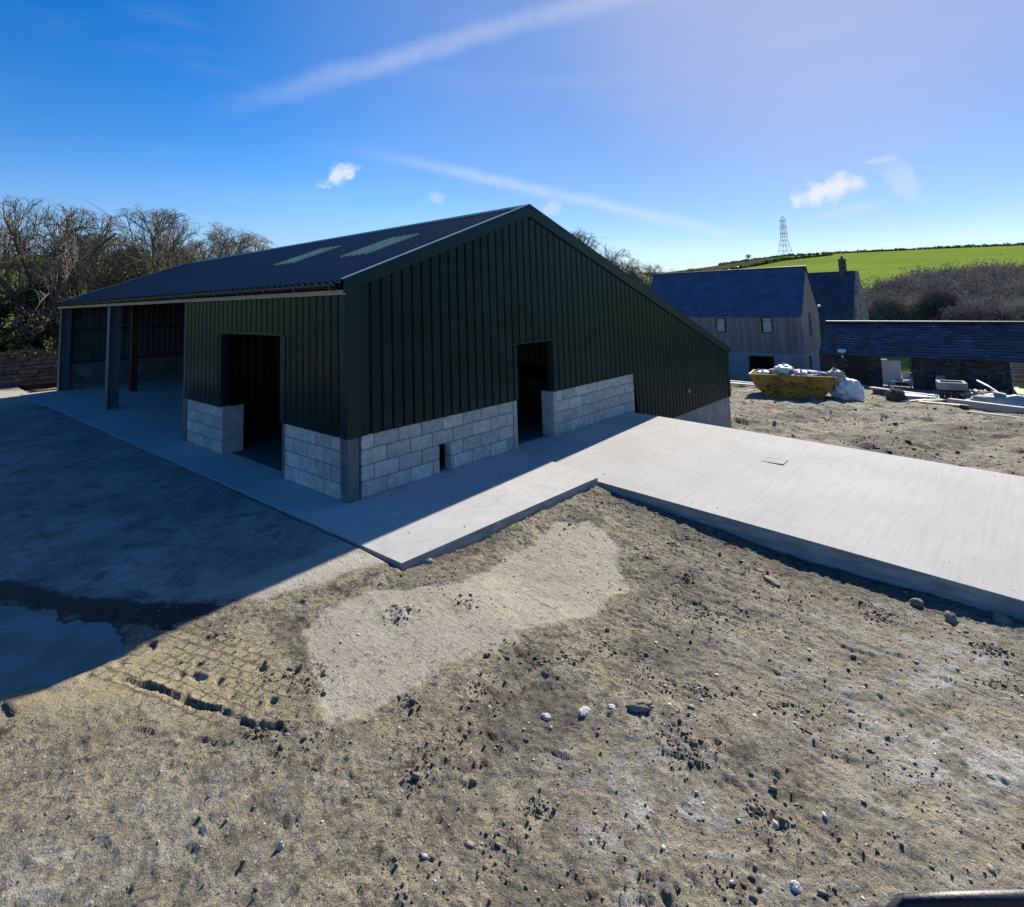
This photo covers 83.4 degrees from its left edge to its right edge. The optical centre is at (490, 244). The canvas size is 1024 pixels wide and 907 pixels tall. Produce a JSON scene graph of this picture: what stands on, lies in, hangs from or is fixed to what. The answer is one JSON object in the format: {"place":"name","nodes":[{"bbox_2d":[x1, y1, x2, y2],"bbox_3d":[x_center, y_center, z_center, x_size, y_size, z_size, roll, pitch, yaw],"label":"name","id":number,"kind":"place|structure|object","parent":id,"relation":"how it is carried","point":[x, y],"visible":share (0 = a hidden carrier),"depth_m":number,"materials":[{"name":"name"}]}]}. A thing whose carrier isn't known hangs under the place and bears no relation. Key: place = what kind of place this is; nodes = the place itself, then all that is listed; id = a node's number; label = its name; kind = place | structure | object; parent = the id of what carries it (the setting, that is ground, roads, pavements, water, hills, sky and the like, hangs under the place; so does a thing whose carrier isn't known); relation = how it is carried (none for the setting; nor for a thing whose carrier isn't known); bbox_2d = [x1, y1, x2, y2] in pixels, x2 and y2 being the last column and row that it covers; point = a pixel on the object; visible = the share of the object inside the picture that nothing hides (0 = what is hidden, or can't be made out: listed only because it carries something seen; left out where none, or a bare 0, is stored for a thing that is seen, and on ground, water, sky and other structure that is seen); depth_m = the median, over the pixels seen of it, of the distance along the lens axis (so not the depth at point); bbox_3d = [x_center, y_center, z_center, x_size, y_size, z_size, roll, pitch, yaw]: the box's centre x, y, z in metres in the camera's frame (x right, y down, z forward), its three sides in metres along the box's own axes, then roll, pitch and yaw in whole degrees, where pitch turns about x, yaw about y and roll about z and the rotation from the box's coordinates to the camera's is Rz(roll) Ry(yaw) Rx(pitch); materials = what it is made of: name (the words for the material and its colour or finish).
{"place":"outdoors","nodes":[
{"label":"outdoors","id":0,"kind":"place"},
{"bbox_2d":[0,348,1023,906],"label":"ground","id":1,"kind":"structure","parent":0,"point":[96,526],"depth_m":4.14,"materials":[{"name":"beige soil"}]},
{"bbox_2d":[4,701,18,714],"bbox_3d":[-3.409,3.295,4.082,0.225,0.037,0.064,-6,-7,36],"label":"loose stone","id":2,"kind":"object","parent":1,"relation":"on","point":[12,707],"visible":1,"depth_m":4.07,"materials":[{"name":"grey stone"}]},
{"bbox_2d":[0,326,38,358],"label":"ivy bush","id":3,"kind":"object","parent":1,"relation":"on","point":[7,339],"visible":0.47,"depth_m":23.13,"materials":[{"name":"green plant"}]},
{"bbox_2d":[0,348,57,389],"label":"stone bank","id":4,"kind":"structure","parent":1,"relation":"on","point":[29,372],"depth_m":22.27,"materials":[{"name":"stone"}]},
{"bbox_2d":[0,222,57,333],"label":"bare tree","id":5,"kind":"object","parent":1,"relation":"on","point":[3,275],"visible":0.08,"depth_m":29.35,"materials":[{"name":"brown plant"}]},
{"bbox_2d":[0,281,59,351],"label":"ivy bush","id":6,"kind":"object","parent":1,"relation":"on","point":[5,312],"visible":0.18,"depth_m":25.67,"materials":[{"name":"green plant"}]},
{"bbox_2d":[2,296,57,356],"bbox_3d":[-24.914,4.391,29.883,3.621,4.155,4.262,-3,-6,11],"label":"green bush","id":7,"kind":"object","parent":1,"relation":"on","point":[15,313],"visible":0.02,"depth_m":30.07,"materials":[{"name":"green plant"}]},
{"bbox_2d":[0,237,67,350],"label":"bare tree","id":8,"kind":"object","parent":1,"relation":"on","point":[19,272],"visible":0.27,"depth_m":26.61,"materials":[{"name":"brown plant"}]},
{"bbox_2d":[11,301,59,356],"bbox_3d":[-18.858,4.074,24.879,2.640,3.371,3.651,-5,-6,29],"label":"bramble bush","id":9,"kind":"object","parent":1,"relation":"on","point":[43,324],"visible":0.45,"depth_m":24.38,"materials":[{"name":"green plant"}]},
{"bbox_2d":[2,275,83,351],"bbox_3d":[-25.172,4.242,33.730,23.610,5.930,12.279,2,-7,-34],"label":"thicket","id":10,"kind":"object","parent":1,"relation":"on","point":[20,334],"visible":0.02,"depth_m":31.37,"materials":[{"name":"plant"}]},
{"bbox_2d":[2,236,139,349],"bbox_3d":[-22.449,2.939,30.777,7.246,7.030,6.530,-4,-6,24],"label":"bare tree","id":11,"kind":"object","parent":1,"relation":"on","point":[103,277],"visible":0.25,"depth_m":30.32,"materials":[{"name":"brown plant"}]},
{"bbox_2d":[0,194,151,354],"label":"bare tree","id":12,"kind":"object","parent":1,"relation":"on","point":[55,288],"visible":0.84,"depth_m":25.20,"materials":[{"name":"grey plant"}]},
{"bbox_2d":[0,605,153,694],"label":"puddle","id":13,"kind":"object","parent":1,"relation":"on","point":[43,647],"visible":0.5,"depth_m":4.85,"materials":[{"name":"grey"}]},
{"bbox_2d":[30,227,151,301],"bbox_3d":[-23.158,2.958,33.396,7.566,7.627,6.709,-4,-6,20],"label":"bare tree","id":14,"kind":"object","parent":1,"relation":"on","point":[105,271],"visible":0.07,"depth_m":32.87,"materials":[{"name":"brown plant"}]},
{"bbox_2d":[105,277,128,287],"bbox_3d":[-17.489,3.878,28.911,2.480,4.462,4.068,-7,-7,43],"label":"ivy bush","id":15,"kind":"object","parent":1,"relation":"on","point":[115,282],"visible":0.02,"depth_m":28.14,"materials":[{"name":"green plant"}]},
{"bbox_2d":[87,205,251,281],"bbox_3d":[-17.318,2.178,31.951,7.963,8.573,8.836,-7,-7,43],"label":"bare tree","id":16,"kind":"object","parent":1,"relation":"on","point":[174,240],"visible":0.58,"depth_m":30.40,"materials":[{"name":"brown plant"}]},
{"bbox_2d":[126,221,277,275],"bbox_3d":[-15.064,2.460,30.651,7.999,7.543,6.214,3,-7,-39],"label":"bare tree","id":17,"kind":"object","parent":1,"relation":"on","point":[246,242],"visible":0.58,"depth_m":30.00,"materials":[{"name":"brown plant"}]},
{"bbox_2d":[166,237,240,263],"bbox_3d":[-17.894,3.171,36.100,7.327,7.386,6.497,-1,-6,-5],"label":"bare tree","id":18,"kind":"object","parent":1,"relation":"on","point":[200,247],"visible":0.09,"depth_m":35.89,"materials":[{"name":"brown plant"}]},
{"bbox_2d":[277,841,283,851],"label":"loose stone","id":19,"kind":"object","parent":1,"relation":"on","point":[280,845],"visible":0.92,"depth_m":3.09,"materials":[{"name":"grey stone"}]},
{"bbox_2d":[21,377,634,571],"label":"concrete slab","id":20,"kind":"structure","parent":1,"relation":"on","point":[480,500],"depth_m":8.52,"materials":[{"name":"grey concrete"}]},
{"bbox_2d":[53,204,731,502],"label":"agricultural shed","id":21,"kind":"structure","parent":20,"relation":"on","point":[362,365],"depth_m":11.10,"materials":[{"name":"green metal"}]},
{"bbox_2d":[425,558,432,563],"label":"loose stone","id":22,"kind":"object","parent":1,"relation":"on","point":[429,560],"visible":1,"depth_m":6.25,"materials":[{"name":"grey stone"}]},
{"bbox_2d":[54,496,1023,906],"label":"mud clods","id":23,"kind":"object","parent":1,"relation":"on","point":[754,806],"visible":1,"depth_m":3.88,"materials":[{"name":"soil"}]},
{"bbox_2d":[542,713,550,720],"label":"loose stone","id":24,"kind":"object","parent":1,"relation":"on","point":[546,716],"visible":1,"depth_m":4.06,"materials":[{"name":"white stone"}]},
{"bbox_2d":[578,706,590,715],"bbox_3d":[0.665,3.344,4.107,0.074,0.043,0.106,-6,-7,37],"label":"loose stone","id":25,"kind":"object","parent":1,"relation":"on","point":[584,711],"visible":1,"depth_m":4.09,"materials":[{"name":"white stone"}]},
{"bbox_2d":[568,227,633,277],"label":"bare tree","id":26,"kind":"object","parent":1,"relation":"on","point":[609,257],"visible":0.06,"depth_m":59.79,"materials":[{"name":"brown plant"}]},
{"bbox_2d":[607,704,614,709],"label":"loose stone","id":27,"kind":"object","parent":1,"relation":"on","point":[610,706],"visible":0.95,"depth_m":4.14,"materials":[{"name":"white stone"}]},
{"bbox_2d":[613,262,650,283],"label":"bare tree","id":28,"kind":"object","parent":1,"relation":"on","point":[633,271],"visible":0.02,"depth_m":58.56,"materials":[{"name":"brown plant"}]},
{"bbox_2d":[611,257,662,288],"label":"bare tree","id":29,"kind":"object","parent":1,"relation":"on","point":[638,270],"visible":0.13,"depth_m":58.84,"materials":[{"name":"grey plant"}]},
{"bbox_2d":[627,698,654,712],"bbox_3d":[1.084,3.342,4.141,0.197,0.078,0.107,-1,-6,-4],"label":"loose stone","id":30,"kind":"object","parent":1,"relation":"on","point":[641,705],"visible":1,"depth_m":4.12,"materials":[{"name":"grey stone"}]},
{"bbox_2d":[623,262,677,289],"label":"bare tree","id":31,"kind":"object","parent":1,"relation":"on","point":[647,268],"visible":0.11,"depth_m":61.11,"materials":[{"name":"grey plant"}]},
{"bbox_2d":[650,265,820,375],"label":"timber clad house","id":32,"kind":"structure","parent":1,"relation":"on","point":[767,318],"depth_m":45.97,"materials":[{"name":"grey wood"}]},
{"bbox_2d":[716,318,725,331],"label":"window","id":33,"kind":"structure","parent":32,"relation":"in","point":[720,322],"depth_m":47.16,"materials":[{"name":"grey glass"}]},
{"bbox_2d":[761,317,772,332],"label":"window","id":34,"kind":"structure","parent":32,"relation":"in","point":[766,321],"depth_m":44.74,"materials":[{"name":"grey glass"}]},
{"bbox_2d":[808,313,811,334],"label":"window","id":35,"kind":"structure","parent":32,"relation":"in","point":[810,325],"depth_m":44.66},
{"bbox_2d":[730,380,753,383],"bbox_3d":[14.588,8.216,34.337,0.260,0.078,4.215,3,-7,-42],"label":"plank","id":36,"kind":"object","parent":1,"relation":"on","point":[741,381],"visible":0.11,"depth_m":34.02,"materials":[{"name":"beige wood"}]},
{"bbox_2d":[730,382,754,385],"bbox_3d":[13.198,7.853,32.509,0.260,0.078,4.713,3,-8,-43],"label":"plank","id":37,"kind":"object","parent":1,"relation":"on","point":[742,384],"depth_m":31.71,"materials":[{"name":"beige wood"}]},
{"bbox_2d":[518,412,1023,620],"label":"concrete ramp","id":38,"kind":"structure","parent":1,"relation":"on","point":[862,513],"depth_m":8.11,"materials":[{"name":"grey concrete"}]},
{"bbox_2d":[761,457,787,463],"bbox_3d":[4.847,3.697,9.812,0.354,0.008,0.326,-6,-7,40],"label":"drain cover","id":39,"kind":"object","parent":38,"relation":"on","point":[774,460],"visible":1,"depth_m":9.80,"materials":[{"name":"metal"}]},
{"bbox_2d":[764,575,781,586],"bbox_3d":[3.038,3.646,6.220,0.106,0.050,0.277,0,-6,-13],"label":"loose stone","id":40,"kind":"object","parent":1,"relation":"on","point":[771,580],"visible":1,"depth_m":6.17,"materials":[{"name":"beige stone"}]},
{"bbox_2d":[748,369,837,398],"bbox_3d":[14.439,6.732,27.356,3.730,1.165,2.000,-5,-6,32],"label":"waste skip","id":41,"kind":"object","parent":1,"relation":"on","point":[789,386],"visible":0.87,"depth_m":26.65,"materials":[{"name":"yellow paint"}]},
{"bbox_2d":[757,369,826,376],"bbox_3d":[14.448,6.331,27.429,3.946,0.728,1.703,-5,-6,32],"label":"rubbish heap","id":42,"kind":"object","parent":41,"relation":"in","point":[792,371],"visible":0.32,"depth_m":27.08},
{"bbox_2d":[756,369,769,373],"bbox_3d":[13.268,6.177,27.892,0.727,0.242,0.689,-2,-6,5],"label":"rubbish sack","id":43,"kind":"object","parent":42,"relation":"on","point":[762,371],"visible":0.91,"depth_m":27.69,"materials":[{"name":"white plastic"}]},
{"bbox_2d":[773,363,793,373],"bbox_3d":[14.047,5.934,27.536,0.868,0.490,1.048,-3,-6,14],"label":"rubbish sack","id":44,"kind":"object","parent":42,"relation":"on","point":[784,368],"visible":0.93,"depth_m":27.26,"materials":[{"name":"white plastic"}]},
{"bbox_2d":[796,369,808,374],"bbox_3d":[14.572,5.989,26.860,0.571,0.300,0.494,2,-6,-32],"label":"rubbish sack","id":45,"kind":"object","parent":42,"relation":"on","point":[801,372],"visible":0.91,"depth_m":26.72,"materials":[{"name":"white plastic"}]},
{"bbox_2d":[825,367,845,382],"bbox_3d":[15.802,5.991,26.306,0.816,0.716,0.978,-3,-6,10],"label":"rubbish sack","id":46,"kind":"object","parent":42,"relation":"on","point":[833,372],"visible":0.78,"depth_m":26.03,"materials":[{"name":"white plastic"}]},
{"bbox_2d":[789,880,801,892],"bbox_3d":[1.527,3.224,2.877,0.053,0.044,0.056,-3,-6,16],"label":"loose stone","id":47,"kind":"object","parent":1,"relation":"on","point":[795,886],"visible":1,"depth_m":2.87,"materials":[{"name":"white stone"}]},
{"bbox_2d":[808,256,868,351],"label":"stone cottage","id":48,"kind":"structure","parent":1,"relation":"on","point":[839,294],"depth_m":51.50,"materials":[{"name":"stone"}]},
{"bbox_2d":[829,377,864,401],"bbox_3d":[16.202,6.636,26.177,1.449,1.085,1.135,-4,-6,25],"label":"builders bag","id":49,"kind":"object","parent":1,"relation":"on","point":[858,393],"visible":0.65,"depth_m":25.75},
{"bbox_2d":[834,381,852,395],"bbox_3d":[15.965,6.461,26.002,0.774,0.754,0.777,-5,-7,33],"label":"rubbish sack","id":50,"kind":"object","parent":49,"relation":"in","point":[846,388],"visible":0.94,"depth_m":25.73,"materials":[{"name":"white plastic"}]},
{"bbox_2d":[731,386,1023,472],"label":"rubble","id":51,"kind":"object","parent":1,"relation":"on","point":[887,450],"visible":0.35,"depth_m":18.62,"materials":[{"name":"stone"}]},
{"bbox_2d":[872,389,886,394],"bbox_3d":[20.241,7.550,29.077,0.280,0.248,1.750,0,-7,-16],"label":"timber sleeper","id":52,"kind":"object","parent":1,"relation":"on","point":[878,391],"visible":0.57,"depth_m":29.50,"materials":[{"name":"wood"}]},
{"bbox_2d":[869,387,937,396],"bbox_3d":[20.432,7.334,28.572,0.260,0.068,3.414,0,-7,-15],"label":"plank","id":53,"kind":"object","parent":52,"relation":"on","point":[886,389],"visible":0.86,"depth_m":28.13,"materials":[{"name":"beige wood"}]},
{"bbox_2d":[885,387,907,400],"bbox_3d":[18.956,7.117,26.821,0.924,0.779,0.827,-7,-7,43],"label":"stone heap","id":54,"kind":"object","parent":1,"relation":"on","point":[892,393],"visible":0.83,"depth_m":26.66,"materials":[{"name":"stone"}]},
{"bbox_2d":[881,360,912,385],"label":"board stack","id":55,"kind":"object","parent":1,"relation":"on","point":[891,370],"visible":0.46,"depth_m":41.97,"materials":[{"name":"grey wood"}]},
{"bbox_2d":[886,380,913,387],"bbox_3d":[24.699,8.499,34.644,1.370,0.472,0.400,-7,-7,43],"label":"trestle bench","id":56,"kind":"object","parent":1,"relation":"on","point":[910,382],"visible":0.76,"depth_m":34.61,"materials":[{"name":"grey wood"}]},
{"bbox_2d":[895,379,909,385],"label":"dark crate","id":57,"kind":"object","parent":1,"relation":"on","point":[902,383],"visible":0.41,"depth_m":40.36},
{"bbox_2d":[909,598,923,606],"bbox_3d":[4.261,3.598,5.742,0.125,0.105,0.106,1,-6,-23],"label":"loose stone","id":58,"kind":"object","parent":1,"relation":"on","point":[917,602],"visible":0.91,"depth_m":5.71,"materials":[{"name":"grey stone"}]},
{"bbox_2d":[905,393,935,399],"bbox_3d":[20.272,7.350,27.485,1.651,0.265,1.040,-5,-7,34],"label":"sheet stack","id":59,"kind":"object","parent":1,"relation":"on","point":[912,396],"visible":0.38,"depth_m":27.15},
{"bbox_2d":[818,321,1023,394],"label":"stone barn","id":60,"kind":"structure","parent":1,"relation":"on","point":[969,353],"depth_m":34.31,"materials":[{"name":"stone"}]},
{"bbox_2d":[838,349,845,357],"bbox_3d":[22.471,7.005,36.737,0.420,0.575,0.245,-7,-7,43],"label":"wall lamp","id":61,"kind":"object","parent":60,"relation":"attached to","point":[841,351],"visible":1,"depth_m":36.73,"materials":[{"name":"white plastic"}]},
{"bbox_2d":[847,355,867,384],"bbox_3d":[23.116,8.264,36.163,1.000,2.420,0.080,-7,-7,43],"label":"door","id":62,"kind":"structure","parent":60,"relation":"in","point":[857,370],"depth_m":36.14,"materials":[{"name":"black wood"}]},
{"bbox_2d":[935,375,944,390],"bbox_3d":[26.034,8.019,33.214,0.440,0.872,0.252,-7,-7,43],"label":"grey board","id":63,"kind":"object","parent":1,"relation":"on","point":[940,377],"visible":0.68,"depth_m":33.25,"materials":[{"name":"grey"}]},
{"bbox_2d":[917,401,963,405],"bbox_3d":[19.572,6.915,24.885,0.300,0.058,1.747,2,-8,-34],"label":"plank","id":64,"kind":"object","parent":1,"relation":"on","point":[940,403],"visible":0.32,"depth_m":24.87,"materials":[{"name":"beige wood"}]},
{"bbox_2d":[944,611,958,623],"bbox_3d":[4.382,3.570,5.468,0.103,0.129,0.168,-5,-6,27],"label":"loose stone","id":65,"kind":"object","parent":1,"relation":"on","point":[950,617],"visible":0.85,"depth_m":5.43,"materials":[{"name":"grey stone"}]},
{"bbox_2d":[884,889,1023,906],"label":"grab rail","id":66,"kind":"object","parent":1,"relation":"on","point":[986,898],"visible":1,"depth_m":0.90,"materials":[{"name":"grey metal"}]},
{"bbox_2d":[959,405,969,410],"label":"timber block","id":67,"kind":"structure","parent":1,"relation":"on","point":[964,407],"depth_m":23.66,"materials":[{"name":"brown wood"}]},
{"bbox_2d":[959,389,1001,399],"bbox_3d":[22.712,7.182,26.289,1.957,1.059,1.474,-7,-7,43],"label":"rubble mound","id":68,"kind":"object","parent":1,"relation":"on","point":[969,393],"visible":0.23,"depth_m":26.57,"materials":[{"name":"grey stone"}]},
{"bbox_2d":[976,380,997,391],"bbox_3d":[22.903,6.785,26.138,0.173,0.804,2.737,-3,-6,15],"label":"plank","id":69,"kind":"object","parent":68,"relation":"on","point":[986,385],"visible":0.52,"depth_m":26.53,"materials":[{"name":"beige wood"}]},
{"bbox_2d":[965,411,1017,417],"bbox_3d":[19.203,6.372,21.228,0.140,0.048,2.909,0,-8,-21],"label":"plank","id":70,"kind":"object","parent":1,"relation":"on","point":[992,414],"visible":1,"depth_m":21.70,"materials":[{"name":"beige wood"}]},
{"bbox_2d":[965,391,1023,413],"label":"tarpaulin heap","id":71,"kind":"object","parent":1,"relation":"on","point":[1003,398],"visible":0.58,"depth_m":23.57,"materials":[{"name":"white plastic"}]},
{"bbox_2d":[992,613,1012,625],"bbox_3d":[4.840,3.573,5.438,0.150,0.130,0.205,-2,-6,7],"label":"loose stone","id":72,"kind":"object","parent":1,"relation":"on","point":[1002,618],"visible":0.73,"depth_m":5.41,"materials":[{"name":"grey stone"}]},
{"bbox_2d":[1010,362,1023,386],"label":"stack","id":73,"kind":"object","parent":1,"relation":"on","point":[1017,373],"depth_m":36.42,"materials":[{"name":"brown wood"}]},
{"bbox_2d":[1012,387,1023,393],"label":"pale green sheet","id":74,"kind":"object","parent":1,"relation":"on","point":[1017,390],"depth_m":34.36,"materials":[{"name":"plastic"}]},
{"bbox_3d":[20.443,6.433,21.231,0.300,0.245,0.240,-7,-7,43],"label":"timber block","id":75,"kind":"object","parent":1,"relation":"on","visible":0},
{"bbox_2d":[947,398,1023,411],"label":"timber beam","id":76,"kind":"structure","parent":75,"relation":"on","point":[988,405],"depth_m":22.88,"materials":[{"name":"grey wood"}]},
{"bbox_2d":[0,245,1023,378],"bbox_3d":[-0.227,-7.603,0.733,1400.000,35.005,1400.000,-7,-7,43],"label":"hillside","id":77,"kind":"structure","parent":0,"point":[884,263],"depth_m":187.60,"materials":[{"name":"green plant"}]},
{"bbox_2d":[722,252,832,269],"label":"field hedge","id":78,"kind":"object","parent":77,"relation":"on","point":[782,259],"visible":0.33,"depth_m":232.68,"materials":[{"name":"green plant"}]},
{"bbox_2d":[777,216,792,256],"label":"lattice pylon","id":79,"kind":"object","parent":77,"relation":"on","point":[782,229],"visible":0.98,"depth_m":264.35,"materials":[{"name":"grey metal"}]},
{"bbox_2d":[718,242,1023,264],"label":"skyline hedge","id":80,"kind":"object","parent":77,"relation":"on","point":[919,248],"visible":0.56,"depth_m":246.09,"materials":[{"name":"green plant"}]},
{"bbox_2d":[867,300,889,320],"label":"scrub tree","id":81,"kind":"object","parent":77,"relation":"on","point":[870,313],"visible":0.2,"depth_m":67.30,"materials":[{"name":"brown plant"}]},
{"bbox_2d":[866,289,912,320],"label":"scrub tree","id":82,"kind":"object","parent":77,"relation":"on","point":[896,312],"visible":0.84,"depth_m":66.77,"materials":[{"name":"brown plant"}]},
{"bbox_2d":[901,293,940,320],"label":"scrub tree","id":83,"kind":"object","parent":77,"relation":"on","point":[915,317],"visible":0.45,"depth_m":66.81,"materials":[{"name":"brown plant"}]},
{"bbox_2d":[911,283,962,320],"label":"scrub tree","id":84,"kind":"object","parent":77,"relation":"on","point":[936,301],"visible":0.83,"depth_m":65.78,"materials":[{"name":"grey plant"}]},
{"bbox_2d":[861,253,1023,328],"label":"scrub wood","id":85,"kind":"object","parent":77,"relation":"on","point":[1004,283],"visible":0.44,"depth_m":92.70,"materials":[{"name":"brown plant"}]},
{"bbox_2d":[936,294,997,320],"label":"scrub tree","id":86,"kind":"object","parent":77,"relation":"on","point":[966,312],"visible":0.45,"depth_m":60.04,"materials":[{"name":"grey plant"}]},
{"bbox_2d":[978,298,1023,321],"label":"scrub tree","id":87,"kind":"object","parent":77,"relation":"on","point":[1004,314],"visible":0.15,"depth_m":59.21,"materials":[{"name":"grey plant"}]},
{"bbox_2d":[1000,295,1023,320],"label":"scrub tree","id":88,"kind":"object","parent":77,"relation":"on","point":[1020,306],"visible":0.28,"depth_m":60.73,"materials":[{"name":"grey plant"}]},
{"bbox_2d":[0,0,1023,271],"label":"sky","id":89,"kind":"structure","parent":0,"point":[679,135],"materials":[{"name":"blue"}]},
{"bbox_2d":[937,389,966,400],"bbox_3d":[22.312,7.272,27.508,1.500,0.507,1.100,-6,-7,37],"label":"brick pallet","id":90,"kind":"object","parent":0,"point":[954,394],"visible":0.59,"depth_m":27.28,"materials":[{"name":"brick"}]},
{"bbox_2d":[935,380,967,390],"bbox_3d":[22.187,6.796,27.656,1.100,0.340,1.000,-5,-6,31],"label":"stone trough","id":91,"kind":"object","parent":90,"relation":"on","point":[959,385],"visible":1,"depth_m":27.34,"materials":[{"name":"stone"}]}
]}

